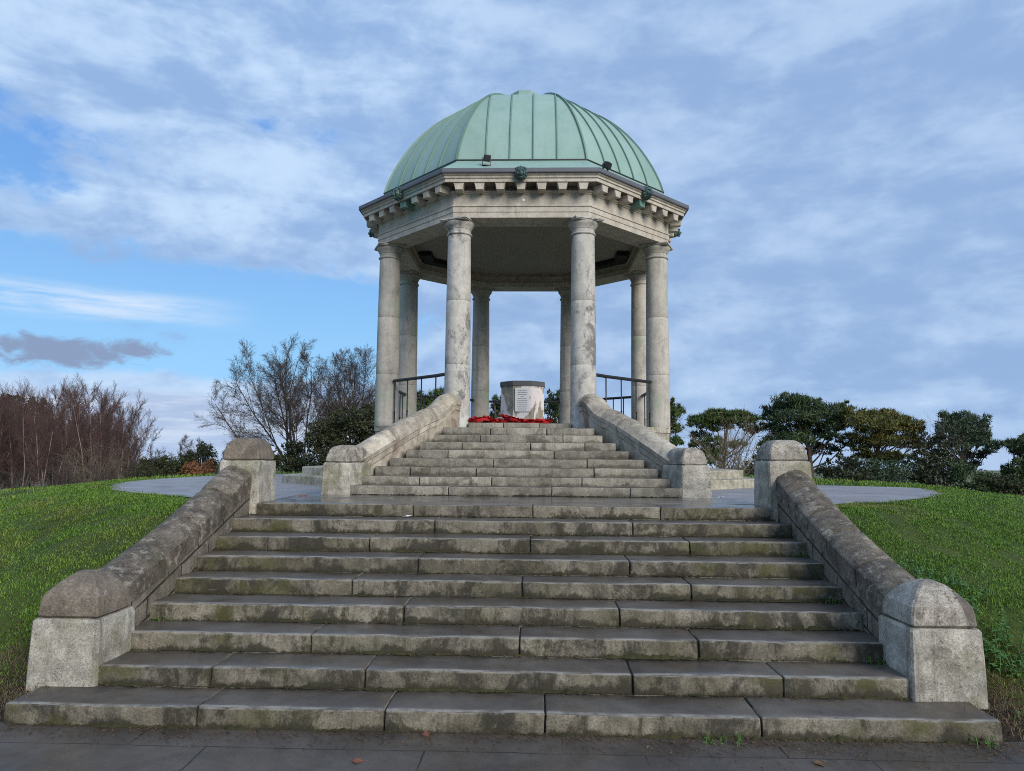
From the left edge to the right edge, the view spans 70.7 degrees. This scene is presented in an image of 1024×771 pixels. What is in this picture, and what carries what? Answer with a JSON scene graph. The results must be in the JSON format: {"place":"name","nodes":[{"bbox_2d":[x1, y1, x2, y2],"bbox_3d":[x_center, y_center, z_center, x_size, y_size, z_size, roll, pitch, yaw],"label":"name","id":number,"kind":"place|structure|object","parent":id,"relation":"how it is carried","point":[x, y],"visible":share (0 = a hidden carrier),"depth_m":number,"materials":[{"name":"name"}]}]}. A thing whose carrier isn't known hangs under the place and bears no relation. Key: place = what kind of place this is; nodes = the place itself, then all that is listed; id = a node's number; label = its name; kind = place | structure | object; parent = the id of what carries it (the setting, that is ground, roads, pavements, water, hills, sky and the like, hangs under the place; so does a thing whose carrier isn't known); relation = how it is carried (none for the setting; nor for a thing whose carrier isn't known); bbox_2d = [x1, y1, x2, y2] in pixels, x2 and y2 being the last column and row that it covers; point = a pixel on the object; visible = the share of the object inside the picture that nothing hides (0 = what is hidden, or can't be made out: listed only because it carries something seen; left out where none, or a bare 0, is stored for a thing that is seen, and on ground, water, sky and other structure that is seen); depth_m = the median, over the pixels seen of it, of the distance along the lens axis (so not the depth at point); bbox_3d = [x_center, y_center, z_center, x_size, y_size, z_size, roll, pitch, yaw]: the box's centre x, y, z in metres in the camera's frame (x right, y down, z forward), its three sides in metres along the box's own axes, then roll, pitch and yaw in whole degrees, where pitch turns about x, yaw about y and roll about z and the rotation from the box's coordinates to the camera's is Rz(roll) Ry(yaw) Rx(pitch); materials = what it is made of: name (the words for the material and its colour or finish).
{"place":"outdoors","nodes":[
{"label":"outdoors","id":0,"kind":"place"},
{"bbox_2d":[0,722,1023,770],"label":"pavement","id":1,"kind":"structure","parent":0,"point":[36,749],"depth_m":4.39,"materials":[{"name":"stone"}]},
{"bbox_2d":[0,531,1023,770],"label":"leaf litter","id":2,"kind":"object","parent":1,"relation":"on","point":[734,742],"visible":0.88,"depth_m":4.61,"materials":[{"name":"brown plant"}]},
{"bbox_2d":[703,732,741,746],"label":"weed","id":3,"kind":"object","parent":1,"relation":"on","point":[720,740],"visible":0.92,"depth_m":4.55,"materials":[{"name":"green plant"}]},
{"bbox_2d":[969,733,999,749],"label":"weed","id":4,"kind":"object","parent":1,"relation":"on","point":[989,742],"visible":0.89,"depth_m":4.53,"materials":[{"name":"green plant"}]},
{"bbox_2d":[0,464,1023,741],"bbox_3d":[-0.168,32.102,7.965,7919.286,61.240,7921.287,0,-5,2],"label":"ground","id":5,"kind":"structure","parent":0,"point":[102,546],"depth_m":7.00,"materials":[{"name":"plant"}]},
{"bbox_2d":[0,394,16,470],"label":"birch tree","id":6,"kind":"object","parent":5,"relation":"on","point":[2,437],"visible":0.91,"depth_m":54.91,"materials":[{"name":"brown plant"}]},
{"bbox_2d":[0,383,17,471],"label":"birch tree","id":7,"kind":"object","parent":5,"relation":"on","point":[2,402],"visible":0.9,"depth_m":54.97,"materials":[{"name":"brown plant"}]},
{"bbox_2d":[0,383,25,487],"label":"birch tree","id":8,"kind":"object","parent":5,"relation":"on","point":[9,422],"visible":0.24,"depth_m":71.48,"materials":[{"name":"brown plant"}]},
{"bbox_2d":[0,408,27,477],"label":"birch tree","id":9,"kind":"object","parent":5,"relation":"on","point":[5,451],"visible":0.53,"depth_m":56.18,"materials":[{"name":"brown plant"}]},
{"bbox_2d":[2,416,32,488],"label":"birch tree","id":10,"kind":"object","parent":5,"relation":"on","point":[9,476],"visible":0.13,"depth_m":76.67,"materials":[{"name":"brown plant"}]},
{"bbox_2d":[0,389,38,482],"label":"birch tree","id":11,"kind":"object","parent":5,"relation":"on","point":[17,423],"visible":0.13,"depth_m":81.60,"materials":[{"name":"brown plant"}]},
{"bbox_2d":[10,377,37,486],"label":"birch tree","id":12,"kind":"object","parent":5,"relation":"on","point":[22,438],"visible":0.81,"depth_m":52.87,"materials":[{"name":"brown plant"}]},
{"bbox_2d":[0,393,50,487],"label":"birch tree","id":13,"kind":"object","parent":5,"relation":"on","point":[11,451],"visible":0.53,"depth_m":55.81,"materials":[{"name":"brown plant"}]},
{"bbox_2d":[0,456,59,489],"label":"bare bush","id":14,"kind":"object","parent":5,"relation":"on","point":[16,482],"visible":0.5,"depth_m":48.49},
{"bbox_2d":[7,386,54,486],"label":"birch tree","id":15,"kind":"object","parent":5,"relation":"on","point":[46,393],"visible":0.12,"depth_m":68.68,"materials":[{"name":"brown plant"}]},
{"bbox_2d":[22,413,49,483],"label":"birch tree","id":16,"kind":"object","parent":5,"relation":"on","point":[36,464],"visible":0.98,"depth_m":51.37,"materials":[{"name":"brown plant"}]},
{"bbox_2d":[17,379,57,478],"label":"birch tree","id":17,"kind":"object","parent":5,"relation":"on","point":[39,398],"visible":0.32,"depth_m":65.69,"materials":[{"name":"brown plant"}]},
{"bbox_2d":[11,398,65,484],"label":"birch tree","id":18,"kind":"object","parent":5,"relation":"on","point":[29,437],"visible":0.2,"depth_m":65.57,"materials":[{"name":"brown plant"}]},
{"bbox_2d":[21,408,55,486],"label":"birch tree","id":19,"kind":"object","parent":5,"relation":"on","point":[28,477],"visible":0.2,"depth_m":60.30,"materials":[{"name":"brown plant"}]},
{"bbox_2d":[30,414,58,485],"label":"birch tree","id":20,"kind":"object","parent":5,"relation":"on","point":[44,448],"visible":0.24,"depth_m":59.95,"materials":[{"name":"brown plant"}]},
{"bbox_2d":[23,385,67,486],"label":"birch tree","id":21,"kind":"object","parent":5,"relation":"on","point":[49,411],"visible":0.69,"depth_m":52.16,"materials":[{"name":"brown plant"}]},
{"bbox_2d":[22,395,77,485],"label":"birch tree","id":22,"kind":"object","parent":5,"relation":"on","point":[67,444],"visible":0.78,"depth_m":51.88,"materials":[{"name":"brown plant"}]},
{"bbox_2d":[39,391,64,483],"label":"birch tree","id":23,"kind":"object","parent":5,"relation":"on","point":[53,433],"visible":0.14,"depth_m":68.28,"materials":[{"name":"brown plant"}]},
{"bbox_2d":[0,390,131,482],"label":"bare trees","id":24,"kind":"object","parent":5,"relation":"on","point":[12,414],"visible":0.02,"depth_m":84.05,"materials":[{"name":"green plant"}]},
{"bbox_2d":[55,379,83,480],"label":"birch tree","id":25,"kind":"object","parent":5,"relation":"on","point":[61,423],"visible":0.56,"depth_m":61.61,"materials":[{"name":"brown plant"}]},
{"bbox_2d":[52,384,87,444],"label":"birch tree","id":26,"kind":"object","parent":5,"relation":"on","point":[68,402],"visible":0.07,"depth_m":79.05,"materials":[{"name":"brown plant"}]},
{"bbox_2d":[45,376,99,483],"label":"birch tree","id":27,"kind":"object","parent":5,"relation":"on","point":[61,425],"visible":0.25,"depth_m":72.57,"materials":[{"name":"brown plant"}]},
{"bbox_2d":[30,452,121,486],"bbox_3d":[-26.954,5.780,44.286,5.048,3.681,5.442,0,-5,2],"label":"bare bush","id":28,"kind":"object","parent":5,"relation":"on","point":[68,475],"visible":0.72,"depth_m":44.49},
{"bbox_2d":[63,379,92,479],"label":"birch tree","id":29,"kind":"object","parent":5,"relation":"on","point":[84,420],"visible":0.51,"depth_m":61.39,"materials":[{"name":"brown plant"}]},
{"bbox_2d":[63,383,93,467],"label":"birch tree","id":30,"kind":"object","parent":5,"relation":"on","point":[77,409],"visible":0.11,"depth_m":78.47,"materials":[{"name":"brown plant"}]},
{"bbox_2d":[25,570,134,690],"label":"stone pier","id":31,"kind":"structure","parent":5,"relation":"on","point":[82,627],"depth_m":5.25,"materials":[{"name":"stone"}]},
{"bbox_2d":[69,407,99,481],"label":"birch tree","id":32,"kind":"object","parent":5,"relation":"on","point":[81,446],"visible":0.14,"depth_m":74.14,"materials":[{"name":"brown plant"}]},
{"bbox_2d":[78,409,98,481],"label":"birch tree","id":33,"kind":"object","parent":5,"relation":"on","point":[88,447],"visible":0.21,"depth_m":59.14,"materials":[{"name":"brown plant"}]},
{"bbox_2d":[61,386,117,473],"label":"birch tree","id":34,"kind":"object","parent":5,"relation":"on","point":[106,431],"visible":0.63,"depth_m":55.82,"materials":[{"name":"brown plant"}]},
{"bbox_2d":[54,380,128,479],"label":"birch tree","id":35,"kind":"object","parent":5,"relation":"on","point":[114,402],"visible":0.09,"depth_m":81.45,"materials":[{"name":"brown plant"}]},
{"bbox_2d":[75,373,111,471],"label":"birch tree","id":36,"kind":"object","parent":5,"relation":"on","point":[93,422],"visible":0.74,"depth_m":55.35,"materials":[{"name":"brown plant"}]},
{"bbox_2d":[53,433,136,482],"bbox_3d":[-26.527,5.436,46.761,5.740,5.114,5.080,-2,-6,27],"label":"bare bush","id":37,"kind":"object","parent":5,"relation":"on","point":[102,474],"visible":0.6,"depth_m":46.45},
{"bbox_2d":[87,395,114,474],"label":"birch tree","id":38,"kind":"object","parent":5,"relation":"on","point":[103,454],"visible":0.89,"depth_m":51.69,"materials":[{"name":"brown plant"}]},
{"bbox_2d":[92,393,117,475],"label":"birch tree","id":39,"kind":"object","parent":5,"relation":"on","point":[112,406],"visible":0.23,"depth_m":57.70,"materials":[{"name":"brown plant"}]},
{"bbox_2d":[91,387,122,477],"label":"birch tree","id":40,"kind":"object","parent":5,"relation":"on","point":[111,396],"visible":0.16,"depth_m":76.37,"materials":[{"name":"brown plant"}]},
{"bbox_2d":[56,441,164,484],"bbox_3d":[-24.669,5.489,45.256,5.327,4.308,5.562,0,-5,2],"label":"bare bush","id":41,"kind":"object","parent":5,"relation":"on","point":[114,470],"visible":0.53,"depth_m":44.95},
{"bbox_2d":[82,389,147,480],"bbox_3d":[-35.527,5.841,63.990,6.079,11.377,3.286,-1,-6,17],"label":"birch tree","id":42,"kind":"object","parent":5,"relation":"on","point":[136,418],"visible":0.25,"depth_m":64.14,"materials":[{"name":"brown plant"}]},
{"bbox_2d":[108,400,135,478],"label":"birch tree","id":43,"kind":"object","parent":5,"relation":"on","point":[120,435],"visible":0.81,"depth_m":54.38,"materials":[{"name":"brown plant"}]},
{"bbox_2d":[116,406,147,475],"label":"birch tree","id":44,"kind":"object","parent":5,"relation":"on","point":[133,456],"visible":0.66,"depth_m":63.99,"materials":[{"name":"brown plant"}]},
{"bbox_2d":[108,411,156,479],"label":"birch tree","id":45,"kind":"object","parent":5,"relation":"on","point":[143,438],"visible":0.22,"depth_m":75.20,"materials":[{"name":"brown plant"}]},
{"bbox_2d":[122,452,185,477],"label":"bush","id":46,"kind":"object","parent":5,"relation":"on","point":[160,470],"visible":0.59,"depth_m":46.84,"materials":[{"name":"green plant"}]},
{"bbox_2d":[134,426,193,477],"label":"bare tree","id":47,"kind":"object","parent":5,"relation":"on","point":[181,440],"visible":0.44,"depth_m":50.68,"materials":[{"name":"brown plant"}]},
{"bbox_2d":[98,466,251,625],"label":"flank wall","id":48,"kind":"structure","parent":5,"relation":"on","point":[149,568],"depth_m":6.64,"materials":[{"name":"stone"}]},
{"bbox_2d":[172,441,219,469],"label":"bush","id":49,"kind":"object","parent":5,"relation":"on","point":[190,457],"visible":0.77,"depth_m":45.53,"materials":[{"name":"green plant"}]},
{"bbox_2d":[178,458,215,475],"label":"beech bush","id":50,"kind":"object","parent":5,"relation":"on","point":[196,469],"visible":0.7,"depth_m":43.90,"materials":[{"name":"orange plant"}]},
{"bbox_2d":[176,436,223,474],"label":"bare tree","id":51,"kind":"object","parent":5,"relation":"on","point":[205,459],"visible":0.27,"depth_m":47.12,"materials":[{"name":"brown plant"}]},
{"bbox_2d":[219,438,275,514],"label":"stone pier","id":52,"kind":"structure","parent":5,"relation":"on","point":[254,457],"depth_m":8.21,"materials":[{"name":"stone"}]},
{"bbox_2d":[193,332,352,472],"bbox_3d":[-13.348,1.719,40.940,9.504,9.100,5.837,-3,-7,35],"label":"bare tree","id":53,"kind":"object","parent":5,"relation":"on","point":[289,404],"visible":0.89,"depth_m":40.78,"materials":[{"name":"brown plant"}]},
{"bbox_2d":[271,439,316,472],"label":"bush","id":54,"kind":"object","parent":5,"relation":"on","point":[293,453],"visible":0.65,"depth_m":38.24,"materials":[{"name":"green plant"}]},
{"bbox_2d":[292,344,375,447],"bbox_3d":[-9.747,2.121,43.980,7.038,9.049,9.459,2,-6,-14],"label":"bare tree","id":55,"kind":"object","parent":5,"relation":"on","point":[357,403],"visible":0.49,"depth_m":41.76,"materials":[{"name":"brown plant"}]},
{"bbox_2d":[298,400,374,465],"bbox_3d":[-8.389,3.058,36.880,4.845,4.790,3.112,0,-5,2],"label":"evergreen thicket","id":56,"kind":"object","parent":5,"relation":"on","point":[332,432],"visible":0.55,"depth_m":36.59,"materials":[{"name":"green plant"}]},
{"bbox_2d":[416,386,443,411],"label":"pine tree","id":57,"kind":"object","parent":5,"relation":"on","point":[428,401],"visible":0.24,"depth_m":43.11,"materials":[{"name":"green plant"}]},
{"bbox_2d":[489,394,500,418],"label":"pine tree","id":58,"kind":"object","parent":5,"relation":"on","point":[495,407],"visible":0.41,"depth_m":43.84,"materials":[{"name":"green plant"}]},
{"bbox_2d":[3,499,1002,743],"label":"staircase","id":59,"kind":"structure","parent":5,"relation":"on","point":[857,716],"depth_m":5.61,"materials":[{"name":"stone"}]},
{"bbox_2d":[14,493,996,744],"bbox_3d":[-0.045,1.864,7.194,6.400,1.282,4.991,0,-5,2],"label":"moss","id":60,"kind":"object","parent":59,"relation":"on","point":[838,738],"visible":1,"depth_m":5.52,"materials":[{"name":"moss"}]},
{"bbox_2d":[275,493,753,504],"bbox_3d":[0.023,1.529,9.292,5.802,0.162,1.420,0,-5,2],"label":"landing","id":61,"kind":"object","parent":59,"relation":"on","point":[526,499],"visible":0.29,"depth_m":9.08,"materials":[{"name":"stone"}]},
{"bbox_2d":[321,445,370,494],"bbox_3d":[-2.297,1.174,10.079,0.390,0.683,0.698,-2,-6,20],"label":"stone newel","id":62,"kind":"object","parent":61,"relation":"on","point":[345,467],"visible":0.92,"depth_m":9.86,"materials":[{"name":"stone"}]},
{"bbox_2d":[350,422,681,497],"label":"staircase","id":63,"kind":"structure","parent":61,"relation":"on","point":[526,459],"depth_m":10.34,"materials":[{"name":"stone"}]},
{"bbox_2d":[662,448,711,497],"bbox_3d":[2.391,1.199,9.932,0.394,0.686,0.686,2,-6,-16],"label":"stone newel","id":64,"kind":"object","parent":61,"relation":"on","point":[687,470],"visible":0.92,"depth_m":9.70,"materials":[{"name":"stone"}]},
{"bbox_2d":[0,625,1023,745],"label":"dead grass","id":65,"kind":"structure","parent":5,"relation":"on","point":[989,708],"depth_m":5.15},
{"bbox_2d":[544,387,559,422],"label":"pine tree","id":66,"kind":"object","parent":5,"relation":"on","point":[553,412],"visible":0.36,"depth_m":43.50,"materials":[{"name":"green plant"}]},
{"bbox_2d":[669,397,685,446],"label":"pine tree","id":67,"kind":"object","parent":5,"relation":"on","point":[677,411],"visible":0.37,"depth_m":45.18,"materials":[{"name":"green plant"}]},
{"bbox_2d":[684,407,763,467],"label":"pine tree","id":68,"kind":"object","parent":5,"relation":"on","point":[708,419],"visible":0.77,"depth_m":46.68,"materials":[{"name":"green plant"}]},
{"bbox_2d":[670,406,778,475],"bbox_3d":[11.325,3.552,39.057,5.742,5.286,4.831,1,-6,-8],"label":"bare tree","id":69,"kind":"object","parent":5,"relation":"on","point":[725,460],"visible":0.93,"depth_m":39.30,"materials":[{"name":"brown plant"}]},
{"bbox_2d":[729,447,758,476],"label":"bush","id":70,"kind":"object","parent":5,"relation":"on","point":[750,473],"visible":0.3,"depth_m":41.51,"materials":[{"name":"green plant"}]},
{"bbox_2d":[754,440,811,520],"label":"stone pier","id":71,"kind":"structure","parent":5,"relation":"on","point":[776,458],"depth_m":8.02,"materials":[{"name":"stone"}]},
{"bbox_2d":[756,390,859,477],"bbox_3d":[18.884,4.026,46.030,6.983,7.679,4.561,0,-5,2],"label":"pine tree","id":72,"kind":"object","parent":5,"relation":"on","point":[805,416],"visible":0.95,"depth_m":46.05,"materials":[{"name":"green plant"}]},
{"bbox_2d":[814,451,874,480],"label":"bush","id":73,"kind":"object","parent":5,"relation":"on","point":[831,470],"visible":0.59,"depth_m":40.26,"materials":[{"name":"green plant"}]},
{"bbox_2d":[776,470,915,637],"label":"flank wall","id":74,"kind":"structure","parent":5,"relation":"on","point":[864,572],"depth_m":6.45,"materials":[{"name":"stone"}]},
{"bbox_2d":[837,405,927,476],"bbox_3d":[23.183,4.535,45.189,6.675,6.773,3.830,4,-6,-30],"label":"pine tree","id":75,"kind":"object","parent":5,"relation":"on","point":[884,424],"visible":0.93,"depth_m":44.80,"materials":[{"name":"green plant"}]},
{"bbox_2d":[853,454,938,484],"bbox_3d":[21.817,5.412,40.903,5.594,3.098,3.142,1,-6,-10],"label":"bush","id":76,"kind":"object","parent":5,"relation":"on","point":[895,473],"visible":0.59,"depth_m":40.46,"materials":[{"name":"green plant"}]},
{"bbox_2d":[882,409,981,487],"bbox_3d":[25.583,4.447,43.357,5.068,6.503,5.101,5,-7,-40],"label":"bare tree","id":77,"kind":"object","parent":5,"relation":"on","point":[940,449],"visible":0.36,"depth_m":42.55,"materials":[{"name":"green plant"}]},
{"bbox_2d":[878,579,988,708],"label":"stone pier","id":78,"kind":"structure","parent":5,"relation":"on","point":[930,638],"depth_m":5.04,"materials":[{"name":"stone"}]},
{"bbox_2d":[907,431,969,485],"bbox_3d":[24.727,4.984,41.820,4.496,4.723,2.558,5,-7,-38],"label":"bush","id":79,"kind":"object","parent":5,"relation":"on","point":[933,459],"visible":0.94,"depth_m":41.51,"materials":[{"name":"green plant"}]},
{"bbox_2d":[890,553,1023,641],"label":"nettle clump","id":80,"kind":"object","parent":5,"relation":"on","point":[920,570],"visible":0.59,"depth_m":6.17,"materials":[{"name":"green plant"}]},
{"bbox_2d":[933,408,1002,487],"bbox_3d":[28.119,4.774,44.408,5.031,6.856,2.855,4,-6,-30],"label":"pine tree","id":81,"kind":"object","parent":5,"relation":"on","point":[977,435],"visible":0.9,"depth_m":44.22,"materials":[{"name":"green needles"},{"name":"bark"}]},
{"bbox_2d":[945,459,1009,492],"bbox_3d":[25.658,5.546,39.939,2.634,3.084,4.454,-5,-8,44],"label":"bush","id":82,"kind":"object","parent":5,"relation":"on","point":[956,467],"visible":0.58,"depth_m":39.46,"materials":[{"name":"green plant"}]},
{"bbox_2d":[973,473,1023,495],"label":"bush","id":83,"kind":"object","parent":5,"relation":"on","point":[1013,484],"visible":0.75,"depth_m":36.54,"materials":[{"name":"green plant"}]},
{"bbox_2d":[974,605,1023,684],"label":"nettle clump","id":84,"kind":"object","parent":5,"relation":"on","point":[986,646],"visible":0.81,"depth_m":5.41,"materials":[{"name":"green plant"}]},
{"bbox_2d":[997,433,1023,489],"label":"pine tree","id":85,"kind":"object","parent":5,"relation":"on","point":[1016,466],"visible":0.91,"depth_m":42.18,"materials":[{"name":"green plant"}]},
{"bbox_2d":[0,0,1023,469],"label":"sky","id":86,"kind":"structure","parent":0,"point":[183,182],"materials":[{"name":"blue"}]},
{"bbox_2d":[111,474,941,504],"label":"plaza","id":87,"kind":"structure","parent":0,"point":[189,486],"depth_m":11.60,"materials":[{"name":"concrete"}]},
{"bbox_2d":[358,393,461,474],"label":"stair parapet","id":88,"kind":"structure","parent":87,"relation":"on","point":[412,431],"depth_m":11.38,"materials":[{"name":"stone"}]},
{"bbox_2d":[282,90,753,489],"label":"memorial rotunda","id":89,"kind":"structure","parent":87,"relation":"on","point":[544,202],"depth_m":14.12,"materials":[{"name":"stone"}]},
{"bbox_2d":[399,390,406,419],"bbox_3d":[-2.506,0.512,15.768,0.072,0.845,1.820,0,-5,2],"label":"railing","id":90,"kind":"object","parent":89,"relation":"on","point":[402,393],"visible":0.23,"depth_m":16.12,"materials":[{"name":"metal"}]},
{"bbox_2d":[393,373,444,422],"bbox_3d":[-1.760,0.284,13.782,0.108,0.930,1.788,5,-7,-41],"label":"railing","id":91,"kind":"object","parent":89,"relation":"on","point":[435,376],"visible":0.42,"depth_m":13.92,"materials":[{"name":"metal"}]},
{"bbox_2d":[420,251,446,268],"bbox_3d":[-1.701,-2.920,17.141,0.564,0.108,1.707,-3,-6,31],"label":"ceiling recess","id":92,"kind":"object","parent":89,"relation":"attached to","point":[427,257],"visible":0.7,"depth_m":16.86,"materials":[{"name":"black"}]},
{"bbox_2d":[468,415,493,422],"bbox_3d":[-0.566,0.632,12.954,0.493,0.098,0.476,-1,-17,-16],"label":"poppy wreath","id":93,"kind":"object","parent":89,"relation":"on","point":[483,419],"visible":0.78,"depth_m":12.78,"materials":[{"name":"red plastic"}]},
{"bbox_2d":[482,154,490,165],"bbox_3d":[-0.445,-4.032,12.896,0.150,0.192,0.145,2,-6,-15],"label":"floodlight","id":94,"kind":"object","parent":89,"relation":"attached to","point":[487,158],"visible":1,"depth_m":12.86,"materials":[{"name":"black paint"}]},
{"bbox_2d":[487,418,512,423],"bbox_3d":[-0.250,0.633,13.032,0.550,0.103,0.548,3,-3,-9],"label":"poppy wreath","id":95,"kind":"object","parent":89,"relation":"on","point":[499,420],"visible":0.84,"depth_m":12.86,"materials":[{"name":"red plastic"}]},
{"bbox_2d":[500,414,524,422],"bbox_3d":[0.066,0.621,13.029,0.563,0.095,0.554,23,-12,-32],"label":"poppy wreath","id":96,"kind":"object","parent":89,"relation":"on","point":[513,419],"visible":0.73,"depth_m":12.85,"materials":[{"name":"red plastic"}]},
{"bbox_2d":[500,381,544,422],"bbox_3d":[0.229,0.448,15.687,1.120,1.020,1.120,0,-5,2],"label":"memorial pedestal","id":97,"kind":"object","parent":89,"relation":"on","point":[522,399],"visible":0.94,"depth_m":15.27,"materials":[{"name":"stone"}]},
{"bbox_2d":[489,400,559,418],"bbox_3d":[0.312,0.797,18.401,1.800,0.825,0.072,0,-5,2],"label":"railing","id":98,"kind":"object","parent":89,"relation":"on","point":[499,401],"visible":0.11,"depth_m":18.41,"materials":[{"name":"metal"}]},
{"bbox_2d":[595,251,628,269],"bbox_3d":[2.279,-2.900,17.016,0.564,0.108,1.707,3,-6,-27],"label":"ceiling recess","id":99,"kind":"object","parent":89,"relation":"attached to","point":[620,257],"visible":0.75,"depth_m":16.86,"materials":[{"name":"black"}]},
{"bbox_2d":[603,396,630,413],"bbox_3d":[2.222,0.720,17.542,0.072,0.845,1.803,6,-7,-43],"label":"railing","id":100,"kind":"object","parent":89,"relation":"on","point":[623,398],"visible":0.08,"depth_m":17.19,"materials":[{"name":"metal"}]},
{"bbox_2d":[596,373,651,426],"bbox_3d":[2.095,0.303,13.661,0.108,0.930,1.788,-5,-8,44],"label":"railing","id":101,"kind":"object","parent":89,"relation":"on","point":[621,378],"visible":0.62,"depth_m":13.71,"materials":[{"name":"metal"}]},
{"bbox_2d":[578,394,677,477],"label":"stair parapet","id":102,"kind":"structure","parent":87,"relation":"on","point":[635,439],"depth_m":11.27,"materials":[{"name":"stone"}]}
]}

